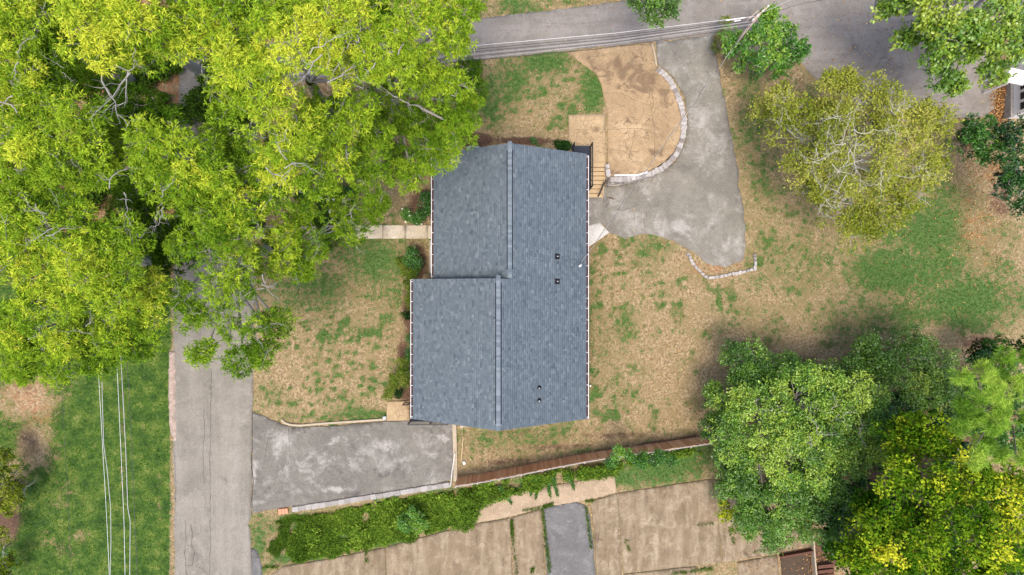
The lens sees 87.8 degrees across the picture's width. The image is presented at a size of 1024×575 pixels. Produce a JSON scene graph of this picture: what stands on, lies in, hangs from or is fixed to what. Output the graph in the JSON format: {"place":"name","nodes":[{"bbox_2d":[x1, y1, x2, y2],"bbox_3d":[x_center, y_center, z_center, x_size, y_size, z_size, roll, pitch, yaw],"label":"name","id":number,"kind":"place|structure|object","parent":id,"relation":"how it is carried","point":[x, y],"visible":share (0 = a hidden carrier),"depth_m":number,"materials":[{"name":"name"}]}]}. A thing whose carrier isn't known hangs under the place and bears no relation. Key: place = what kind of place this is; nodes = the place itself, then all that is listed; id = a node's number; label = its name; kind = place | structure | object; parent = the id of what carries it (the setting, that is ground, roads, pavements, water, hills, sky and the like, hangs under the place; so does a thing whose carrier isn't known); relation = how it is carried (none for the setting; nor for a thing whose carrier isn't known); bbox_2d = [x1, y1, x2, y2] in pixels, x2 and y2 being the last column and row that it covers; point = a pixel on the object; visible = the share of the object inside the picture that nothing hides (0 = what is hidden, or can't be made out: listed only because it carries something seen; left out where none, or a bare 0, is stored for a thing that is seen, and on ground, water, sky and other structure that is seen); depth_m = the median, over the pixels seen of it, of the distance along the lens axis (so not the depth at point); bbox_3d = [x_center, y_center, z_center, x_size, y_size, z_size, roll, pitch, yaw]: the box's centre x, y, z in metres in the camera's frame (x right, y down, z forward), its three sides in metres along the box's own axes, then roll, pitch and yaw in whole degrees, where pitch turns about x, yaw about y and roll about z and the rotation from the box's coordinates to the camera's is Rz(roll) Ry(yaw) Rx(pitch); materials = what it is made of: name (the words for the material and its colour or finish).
{"place":"outdoors","nodes":[
{"label":"outdoors","id":0,"kind":"place"},
{"bbox_2d":[59,312,70,571],"bbox_3d":[-24.823,7.422,29.500,0.144,0.013,21.346,-2,90,0],"label":"overhead wire","id":1,"kind":"object","parent":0,"point":[66,472],"visible":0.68,"depth_m":29.50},
{"bbox_2d":[97,308,108,559],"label":"overhead wire","id":2,"kind":"object","parent":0,"point":[104,476],"visible":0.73,"depth_m":29.49,"materials":[{"name":"metal"}]},
{"bbox_2d":[99,247,110,574],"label":"overhead wire","id":3,"kind":"object","parent":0,"point":[107,473],"visible":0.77,"depth_m":29.49,"materials":[{"name":"metal"}]},
{"bbox_2d":[115,304,124,555],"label":"overhead wire","id":4,"kind":"object","parent":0,"point":[121,466],"visible":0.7,"depth_m":29.49,"materials":[{"name":"metal"}]},
{"bbox_2d":[121,363,130,574],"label":"overhead wire","id":5,"kind":"object","parent":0,"point":[126,460],"visible":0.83,"depth_m":29.49,"materials":[{"name":"metal"}]},
{"bbox_2d":[127,361,136,563],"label":"overhead wire","id":6,"kind":"object","parent":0,"point":[132,462],"visible":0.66,"depth_m":29.49,"materials":[{"name":"metal"}]},
{"bbox_2d":[172,0,261,574],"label":"road","id":7,"kind":"structure","parent":0,"point":[228,457],"depth_m":35.99,"materials":[{"name":"asphalt"}]},
{"bbox_2d":[255,225,430,238],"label":"footpath","id":8,"kind":"structure","parent":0,"point":[398,231],"depth_m":35.96,"materials":[{"name":"concrete"}]},
{"bbox_2d":[252,412,452,512],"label":"driveway","id":9,"kind":"structure","parent":0,"point":[330,463],"depth_m":35.98,"materials":[{"name":"concrete"}]},
{"bbox_2d":[205,19,748,72],"bbox_3d":[-1.854,-13.785,30.600,31.514,0.427,0.146,-6,90,0],"label":"overhead wire","id":10,"kind":"object","parent":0,"point":[591,38],"visible":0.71,"depth_m":30.68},
{"bbox_2d":[206,22,752,79],"bbox_3d":[-1.849,-13.436,30.600,31.533,0.425,0.233,-6,90,0],"label":"overhead wire","id":11,"kind":"object","parent":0,"point":[588,44],"visible":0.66,"depth_m":30.68,"materials":[{"name":"metal"}]},
{"bbox_2d":[211,20,750,74],"bbox_3d":[-1.852,-13.662,30.600,31.521,0.427,0.181,-6,90,0],"label":"overhead wire","id":12,"kind":"object","parent":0,"point":[598,40],"visible":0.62,"depth_m":30.68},
{"bbox_2d":[238,21,750,74],"bbox_3d":[-1.850,-13.541,30.600,31.528,0.419,0.206,-6,90,0],"label":"overhead wire","id":13,"kind":"object","parent":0,"point":[595,42],"visible":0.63,"depth_m":30.68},
{"bbox_2d":[239,16,754,64],"bbox_3d":[-1.807,-14.002,30.600,31.591,0.419,0.150,-5,90,0],"label":"overhead wire","id":14,"kind":"object","parent":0,"point":[587,35],"visible":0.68,"depth_m":30.68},
{"bbox_2d":[265,26,752,78],"bbox_3d":[-1.848,-13.178,30.600,31.535,0.425,0.257,-6,90,0],"label":"overhead wire","id":15,"kind":"object","parent":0,"point":[580,50],"visible":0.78,"depth_m":30.67,"materials":[{"name":"metal"}]},
{"bbox_2d":[0,0,1023,574],"bbox_3d":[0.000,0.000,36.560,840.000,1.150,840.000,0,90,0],"label":"ground","id":16,"kind":"structure","parent":0,"point":[680,342],"depth_m":36.70,"materials":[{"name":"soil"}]},
{"bbox_2d":[0,525,21,574],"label":"lawn shrub","id":17,"kind":"object","parent":16,"relation":"on","point":[5,561],"visible":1,"depth_m":34.33,"materials":[{"name":"green plant"}]},
{"bbox_2d":[0,445,35,518],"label":"lawn shrub","id":18,"kind":"object","parent":16,"relation":"on","point":[12,492],"visible":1,"depth_m":33.85,"materials":[{"name":"green plant"}]},
{"bbox_2d":[0,0,139,139],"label":"willow oak","id":19,"kind":"object","parent":16,"relation":"on","point":[46,62],"visible":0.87,"depth_m":23.29,"materials":[{"name":"green plant"}]},
{"bbox_2d":[0,183,156,341],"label":"willow oak","id":20,"kind":"object","parent":16,"relation":"on","point":[107,259],"visible":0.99,"depth_m":24.22,"materials":[{"name":"green plant"}]},
{"bbox_2d":[0,264,175,390],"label":"willow oak","id":21,"kind":"object","parent":16,"relation":"on","point":[92,343],"visible":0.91,"depth_m":26.58,"materials":[{"name":"green plant"}]},
{"bbox_2d":[0,82,195,228],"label":"willow oak","id":22,"kind":"object","parent":16,"relation":"on","point":[28,145],"visible":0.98,"depth_m":23.32,"materials":[{"name":"green plant"}]},
{"bbox_2d":[0,58,204,278],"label":"willow oak","id":23,"kind":"object","parent":16,"relation":"on","point":[83,73],"visible":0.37,"depth_m":28.41,"materials":[{"name":"green plant"}]},
{"bbox_2d":[0,0,261,266],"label":"ground cover","id":24,"kind":"object","parent":16,"relation":"on","point":[193,105],"visible":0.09,"depth_m":35.40,"materials":[{"name":"green plant"}]},
{"bbox_2d":[50,0,214,130],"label":"willow oak","id":25,"kind":"object","parent":16,"relation":"on","point":[118,25],"visible":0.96,"depth_m":20.75,"materials":[{"name":"green plant"}]},
{"bbox_2d":[168,351,176,440],"bbox_3d":[-22.949,7.360,36.040,0.605,0.120,6.087,0,90,0],"label":"gravel shoulder","id":26,"kind":"object","parent":16,"relation":"on","point":[172,390],"visible":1,"depth_m":35.98},
{"bbox_2d":[98,76,269,244],"bbox_3d":[-15.724,-5.738,29.376,9.074,13.880,6.803,18,90,0],"label":"willow oak","id":27,"kind":"object","parent":16,"relation":"on","point":[222,169],"visible":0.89,"depth_m":23.86,"materials":[{"name":"green plant"}]},
{"bbox_2d":[159,185,300,382],"bbox_3d":[-14.415,-0.017,30.141,7.404,12.432,9.785,0,90,0],"label":"willow oak","id":28,"kind":"object","parent":16,"relation":"on","point":[234,251],"visible":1,"depth_m":26.45,"materials":[{"name":"green plant"}]},
{"bbox_2d":[160,0,304,141],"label":"willow oak","id":29,"kind":"object","parent":16,"relation":"on","point":[232,52],"visible":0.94,"depth_m":21.74,"materials":[{"name":"green plant"}]},
{"bbox_2d":[251,548,262,574],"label":"asphalt verge","id":30,"kind":"structure","parent":16,"relation":"on","point":[256,565],"depth_m":35.98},
{"bbox_2d":[278,508,287,514],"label":"brick end pier","id":31,"kind":"structure","parent":16,"relation":"on","point":[282,510],"depth_m":35.90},
{"bbox_2d":[266,514,310,558],"bbox_3d":[-15.291,16.733,36.432,3.405,1.147,2.413,-30,90,0],"label":"ground cover","id":32,"kind":"object","parent":16,"relation":"on","point":[279,547],"visible":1,"depth_m":36.25,"materials":[{"name":"green plant"}]},
{"bbox_2d":[239,184,392,287],"bbox_3d":[-10.297,-3.111,31.661,8.638,9.334,4.659,-38,90,0],"label":"willow oak","id":33,"kind":"object","parent":16,"relation":"on","point":[294,239],"visible":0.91,"depth_m":28.60,"materials":[{"name":"green plant"}]},
{"bbox_2d":[237,0,403,126],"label":"willow oak","id":34,"kind":"object","parent":16,"relation":"on","point":[317,38],"visible":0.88,"depth_m":21.32,"materials":[{"name":"green plant"}]},
{"bbox_2d":[248,34,399,218],"bbox_3d":[-8.930,-7.564,28.799,8.065,15.107,7.604,-14,90,0],"label":"willow oak","id":35,"kind":"object","parent":16,"relation":"on","point":[306,144],"visible":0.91,"depth_m":24.17,"materials":[{"name":"green plant"}]},
{"bbox_2d":[298,185,356,225],"bbox_3d":[-12.306,-5.470,35.570,4.200,0.976,2.838,0,90,0],"label":"ground cover","id":36,"kind":"object","parent":16,"relation":"on","point":[320,207],"visible":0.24,"depth_m":35.55,"materials":[{"name":"green plant"}]},
{"bbox_2d":[281,418,383,426],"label":"lawn kerb","id":37,"kind":"structure","parent":16,"relation":"on","point":[323,423],"depth_m":35.89,"materials":[{"name":"beige concrete"}]},
{"bbox_2d":[292,482,449,511],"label":"block retaining wall","id":38,"kind":"structure","parent":16,"relation":"on","point":[371,496],"depth_m":35.88,"materials":[{"name":"grey concrete"}]},
{"bbox_2d":[285,491,457,563],"bbox_3d":[-9.500,16.392,36.422,12.448,1.386,3.835,-16,90,0],"label":"ground cover","id":39,"kind":"object","parent":16,"relation":"on","point":[297,551],"visible":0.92,"depth_m":36.75,"materials":[{"name":"green plant"}]},
{"bbox_2d":[260,57,483,261],"bbox_3d":[-10.618,-10.145,35.620,8.897,0.767,19.263,43,90,0],"label":"ground cover","id":40,"kind":"object","parent":16,"relation":"on","point":[325,215],"visible":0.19,"depth_m":35.61,"materials":[{"name":"green plant"}]},
{"bbox_2d":[293,0,489,144],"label":"willow oak","id":41,"kind":"object","parent":16,"relation":"on","point":[375,89],"visible":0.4,"depth_m":29.74,"materials":[{"name":"green plant"}]},
{"bbox_2d":[381,374,401,401],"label":"garden shrub","id":42,"kind":"object","parent":16,"relation":"on","point":[389,390],"visible":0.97,"depth_m":35.15,"materials":[{"name":"green plant"}]},
{"bbox_2d":[386,400,409,420],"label":"porch slab","id":43,"kind":"structure","parent":16,"relation":"on","point":[397,411],"depth_m":35.93,"materials":[{"name":"beige concrete"}]},
{"bbox_2d":[393,388,403,398],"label":"garden shrub","id":44,"kind":"object","parent":16,"relation":"on","point":[398,394],"visible":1,"depth_m":35.32,"materials":[{"name":"green plant"}]},
{"bbox_2d":[388,354,409,390],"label":"garden shrub","id":45,"kind":"object","parent":16,"relation":"on","point":[400,375],"visible":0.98,"depth_m":34.79,"materials":[{"name":"green plant"}]},
{"bbox_2d":[395,257,408,276],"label":"garden shrub","id":46,"kind":"object","parent":16,"relation":"on","point":[400,265],"visible":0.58,"depth_m":35.45,"materials":[{"name":"green plant"}]},
{"bbox_2d":[400,310,409,321],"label":"garden shrub","id":47,"kind":"object","parent":16,"relation":"on","point":[406,315],"visible":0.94,"depth_m":35.39,"materials":[{"name":"green plant"}]},
{"bbox_2d":[396,206,414,222],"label":"garden shrub","id":48,"kind":"object","parent":16,"relation":"on","point":[405,214],"visible":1,"depth_m":35.48,"materials":[{"name":"green plant"}]},
{"bbox_2d":[404,333,413,365],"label":"garden shrub","id":49,"kind":"object","parent":16,"relation":"on","point":[407,338],"visible":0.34,"depth_m":34.97,"materials":[{"name":"green plant"}]},
{"bbox_2d":[398,266,421,310],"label":"garden shrub","id":50,"kind":"object","parent":16,"relation":"on","point":[409,273],"visible":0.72,"depth_m":34.97,"materials":[{"name":"green plant"}]},
{"bbox_2d":[337,0,485,196],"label":"willow oak","id":51,"kind":"object","parent":16,"relation":"on","point":[424,70],"visible":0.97,"depth_m":24.47,"materials":[{"name":"green plant"}]},
{"bbox_2d":[396,504,430,536],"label":"garden shrub","id":52,"kind":"object","parent":16,"relation":"on","point":[414,523],"visible":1,"depth_m":35.81,"materials":[{"name":"green plant"}]},
{"bbox_2d":[402,245,424,273],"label":"garden shrub","id":53,"kind":"object","parent":16,"relation":"on","point":[412,260],"visible":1,"depth_m":34.80,"materials":[{"name":"green plant"}]},
{"bbox_2d":[410,208,424,225],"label":"garden shrub","id":54,"kind":"object","parent":16,"relation":"on","point":[418,220],"visible":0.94,"depth_m":35.51,"materials":[{"name":"green plant"}]},
{"bbox_2d":[415,190,430,220],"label":"garden shrub","id":55,"kind":"object","parent":16,"relation":"on","point":[425,197],"visible":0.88,"depth_m":35.06,"materials":[{"name":"green plant"}]},
{"bbox_2d":[402,402,447,424],"bbox_3d":[-5.567,8.274,35.435,3.368,1.730,1.343,0,90,0],"label":"side porch","id":56,"kind":"object","parent":16,"relation":"on","point":[413,420],"visible":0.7,"depth_m":35.09,"materials":[{"name":"grey brick"}]},
{"bbox_2d":[452,424,457,480],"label":"concrete wall","id":57,"kind":"structure","parent":16,"relation":"on","point":[454,431],"depth_m":35.86,"materials":[{"name":"concrete"}]},
{"bbox_2d":[410,141,588,430],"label":"brick house","id":58,"kind":"structure","parent":16,"relation":"on","point":[499,320],"depth_m":31.85,"materials":[{"name":"grey"}]},
{"bbox_2d":[498,485,511,504],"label":"vine shoot","id":59,"kind":"object","parent":16,"relation":"on","point":[508,500],"visible":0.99,"depth_m":36.61,"materials":[{"name":"green plant"}]},
{"bbox_2d":[271,476,810,574],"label":"parking lot","id":60,"kind":"structure","parent":16,"relation":"on","point":[660,528],"depth_m":37.02,"materials":[{"name":"concrete"}]},
{"bbox_2d":[261,498,769,574],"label":"joint weeds","id":61,"kind":"object","parent":60,"relation":"on","point":[545,536],"visible":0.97,"depth_m":36.89,"materials":[{"name":"green plant"}]},
{"bbox_2d":[546,482,551,498],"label":"vine shoot","id":62,"kind":"object","parent":16,"relation":"on","point":[549,490],"visible":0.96,"depth_m":36.73,"materials":[{"name":"green plant"}]},
{"bbox_2d":[551,476,559,497],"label":"vine shoot","id":63,"kind":"object","parent":16,"relation":"on","point":[555,486],"visible":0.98,"depth_m":36.65,"materials":[{"name":"green plant"}]},
{"bbox_2d":[552,139,571,150],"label":"garden shrub","id":64,"kind":"object","parent":16,"relation":"on","point":[563,145],"visible":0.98,"depth_m":35.39,"materials":[{"name":"green plant"}]},
{"bbox_2d":[565,473,574,490],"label":"vine shoot","id":65,"kind":"object","parent":16,"relation":"on","point":[571,483],"visible":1,"depth_m":36.67,"materials":[{"name":"green plant"}]},
{"bbox_2d":[450,447,702,532],"bbox_3d":[4.050,12.769,36.356,18.271,1.725,3.532,-17,90,0],"label":"ground cover","id":66,"kind":"object","parent":16,"relation":"on","point":[469,505],"visible":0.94,"depth_m":36.51,"materials":[{"name":"green plant"}]},
{"bbox_2d":[571,142,592,189],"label":"deck","id":67,"kind":"structure","parent":16,"relation":"on","point":[583,149],"depth_m":35.36,"materials":[{"name":"black metal"}]},
{"bbox_2d":[455,437,712,487],"bbox_3d":[4.845,11.647,35.760,17.306,2.749,0.176,-8,90,0],"label":"board fence","id":68,"kind":"object","parent":16,"relation":"on","point":[563,462],"visible":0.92,"depth_m":35.77,"materials":[{"name":"brown wood"}]},
{"bbox_2d":[568,114,605,162],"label":"landing slab","id":69,"kind":"structure","parent":16,"relation":"on","point":[595,127],"depth_m":35.96,"materials":[{"name":"beige concrete"}]},
{"bbox_2d":[589,163,606,197],"bbox_3d":[5.813,-7.348,36.499,1.240,1.558,2.293,0,90,0],"label":"wooden stair","id":70,"kind":"object","parent":16,"relation":"on","point":[597,188],"visible":0.81,"depth_m":36.45,"materials":[{"name":"brown wood"}]},
{"bbox_2d":[589,222,609,245],"bbox_3d":[5.563,-3.784,37.125,2.074,0.120,1.321,-34,90,0],"label":"concrete apron","id":71,"kind":"object","parent":16,"relation":"on","point":[596,230],"visible":0.69,"depth_m":37.06,"materials":[{"name":"concrete"}]},
{"bbox_2d":[603,443,664,470],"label":"garden shrub","id":72,"kind":"object","parent":16,"relation":"on","point":[614,458],"visible":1,"depth_m":35.09,"materials":[{"name":"green plant"}]},
{"bbox_2d":[604,66,687,185],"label":"curved stone wall","id":73,"kind":"structure","parent":16,"relation":"on","point":[632,179],"depth_m":35.90,"materials":[{"name":"stone"}]},
{"bbox_2d":[283,1,1021,574],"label":"leaf litter","id":74,"kind":"object","parent":16,"relation":"on","point":[999,101],"visible":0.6,"depth_m":36.97,"materials":[{"name":"plant"}]},
{"bbox_2d":[623,0,683,28],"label":"shade tree","id":75,"kind":"object","parent":16,"relation":"on","point":[669,8],"visible":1,"depth_m":29.31,"materials":[{"name":"green plant"}]},
{"bbox_2d":[637,447,679,468],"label":"garden shrub","id":76,"kind":"object","parent":16,"relation":"on","point":[671,459],"visible":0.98,"depth_m":35.37,"materials":[{"name":"green plant"}]},
{"bbox_2d":[686,253,756,278],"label":"stone wall","id":77,"kind":"structure","parent":16,"relation":"on","point":[754,268],"depth_m":36.98,"materials":[{"name":"stone"}]},
{"bbox_2d":[709,15,739,55],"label":"roadside shrub","id":78,"kind":"object","parent":16,"relation":"on","point":[715,47],"visible":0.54,"depth_m":34.91,"materials":[{"name":"green plant"}]},
{"bbox_2d":[713,497,759,534],"bbox_3d":[14.722,15.227,35.943,1.890,2.938,3.684,-43,90,0],"label":"young shrub","id":79,"kind":"object","parent":16,"relation":"on","point":[724,511],"visible":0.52,"depth_m":34.96,"materials":[{"name":"yellow plant"}]},
{"bbox_2d":[722,5,768,58],"bbox_3d":[14.159,-15.612,33.243,1.310,6.126,0.580,-42,90,0],"label":"utility pole","id":80,"kind":"object","parent":16,"relation":"on","point":[753,20],"visible":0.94,"depth_m":30.86,"materials":[{"name":"grey wood"}]},
{"bbox_2d":[582,23,750,261],"bbox_3d":[9.123,-8.562,31.433,0.056,1.690,17.086,35,90,0],"label":"service drop","id":81,"kind":"object","parent":80,"relation":"attached to","point":[668,138],"visible":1,"depth_m":31.86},
{"bbox_2d":[718,2,811,81],"bbox_3d":[15.893,-15.279,34.063,5.376,4.496,4.568,41,90,0],"label":"roadside shrub","id":82,"kind":"object","parent":16,"relation":"on","point":[762,29],"visible":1,"depth_m":33.01,"materials":[{"name":"green plant"}]},
{"bbox_2d":[709,456,861,556],"bbox_3d":[16.876,13.420,34.404,7.568,6.027,7.587,-26,90,0],"label":"hackberry tree","id":83,"kind":"object","parent":16,"relation":"on","point":[774,534],"visible":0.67,"depth_m":32.80,"materials":[{"name":"green plant"}]},
{"bbox_2d":[780,554,811,574],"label":"sunken bed","id":84,"kind":"object","parent":16,"relation":"on","point":[788,563],"visible":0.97,"depth_m":37.08,"materials":[{"name":"soil"}]},
{"bbox_2d":[779,549,813,558],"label":"bed kerb","id":85,"kind":"structure","parent":16,"relation":"on","point":[796,553],"depth_m":36.84,"materials":[{"name":"wood"}]},
{"bbox_2d":[696,336,916,519],"bbox_3d":[18.164,8.693,33.165,12.967,8.590,11.145,0,90,0],"label":"hackberry tree","id":86,"kind":"object","parent":16,"relation":"on","point":[837,434],"visible":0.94,"depth_m":31.86,"materials":[{"name":"green plant"}]},
{"bbox_2d":[811,535,816,574],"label":"side kerb","id":87,"kind":"structure","parent":16,"relation":"on","point":[814,565],"depth_m":36.80,"materials":[{"name":"beige concrete"}]},
{"bbox_2d":[817,563,833,568],"bbox_3d":[21.689,19.264,36.850,1.100,0.160,0.240,-7,90,0],"label":"timber step","id":88,"kind":"object","parent":16,"relation":"on","point":[826,565],"visible":1,"depth_m":36.77,"materials":[{"name":"wood"}]},
{"bbox_2d":[817,568,833,573],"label":"timber step","id":89,"kind":"object","parent":16,"relation":"on","point":[826,570],"visible":1,"depth_m":36.87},
{"bbox_2d":[745,60,967,254],"bbox_3d":[20.023,-7.593,31.671,12.665,11.476,10.208,17,90,0],"label":"thinning tree","id":90,"kind":"object","parent":16,"relation":"on","point":[838,116],"visible":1,"depth_m":30.58,"materials":[{"name":"green plant"}]},
{"bbox_2d":[847,323,969,426],"bbox_3d":[25.493,5.403,34.592,8.623,5.647,5.950,28,90,0],"label":"understorey tree","id":91,"kind":"object","parent":16,"relation":"on","point":[926,377],"visible":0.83,"depth_m":32.95,"materials":[{"name":"green plant"}]},
{"bbox_2d":[816,348,1023,574],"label":"understorey tree","id":92,"kind":"object","parent":16,"relation":"on","point":[982,354],"visible":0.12,"depth_m":32.84,"materials":[{"name":"green plant"}]},
{"bbox_2d":[821,405,1023,574],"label":"golden tree","id":93,"kind":"object","parent":16,"relation":"on","point":[882,519],"visible":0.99,"depth_m":27.37,"materials":[{"name":"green plant"}]},
{"bbox_2d":[870,0,1023,100],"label":"shade tree","id":94,"kind":"object","parent":16,"relation":"on","point":[974,33],"visible":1,"depth_m":28.61,"materials":[{"name":"green plant"}]},
{"bbox_2d":[946,111,1017,167],"bbox_3d":[30.083,-9.342,34.829,4.045,4.692,3.669,24,90,0],"label":"evergreen shrub","id":95,"kind":"object","parent":16,"relation":"on","point":[977,133],"visible":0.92,"depth_m":33.26,"materials":[{"name":"green plant"}]},
{"bbox_2d":[942,344,1023,472],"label":"pine tree","id":96,"kind":"object","parent":16,"relation":"on","point":[1001,406],"visible":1,"depth_m":26.16,"materials":[{"name":"green plant"}]},
{"bbox_2d":[962,333,1023,363],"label":"understorey tree","id":97,"kind":"object","parent":16,"relation":"on","point":[984,344],"visible":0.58,"depth_m":34.15,"materials":[{"name":"green plant"}]},
{"bbox_2d":[983,0,1023,118],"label":"white building","id":98,"kind":"structure","parent":16,"relation":"on","point":[1014,102],"depth_m":35.62,"materials":[{"name":"paint"}]},
{"bbox_2d":[988,112,1023,220],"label":"evergreen shrub","id":99,"kind":"object","parent":16,"relation":"on","point":[1014,179],"visible":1,"depth_m":32.53,"materials":[{"name":"green plant"}]},
{"bbox_2d":[289,24,750,74],"bbox_3d":[-1.848,-13.308,30.600,31.538,0.417,0.249,-6,90,0],"label":"overhead wire","id":100,"kind":"object","parent":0,"point":[577,47],"visible":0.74,"depth_m":30.67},
{"bbox_2d":[567,44,681,179],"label":"patio","id":101,"kind":"structure","parent":0,"point":[616,76],"depth_m":35.95,"materials":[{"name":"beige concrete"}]},
{"bbox_2d":[575,55,670,162],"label":"cracks","id":102,"kind":"object","parent":101,"relation":"on","point":[632,128],"visible":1,"depth_m":35.95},
{"bbox_2d":[614,171,647,175],"bbox_3d":[8.017,-7.613,35.905,2.234,0.090,0.219,-6,90,0],"label":"edging strip","id":103,"kind":"object","parent":101,"relation":"on","point":[630,174],"visible":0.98,"depth_m":35.86,"materials":[{"name":"white paint"}]},
{"bbox_2d":[261,0,998,117],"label":"side road","id":104,"kind":"structure","parent":0,"point":[526,28],"depth_m":35.98,"materials":[{"name":"asphalt"}]},
{"bbox_2d":[589,35,745,266],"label":"driveway","id":105,"kind":"structure","parent":0,"point":[691,199],"depth_m":37.07,"materials":[{"name":"concrete"}]},
{"bbox_2d":[173,0,819,574],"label":"cracks","id":106,"kind":"object","parent":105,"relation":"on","point":[269,432],"visible":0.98,"depth_m":35.98,"materials":[{"name":"asphalt"}]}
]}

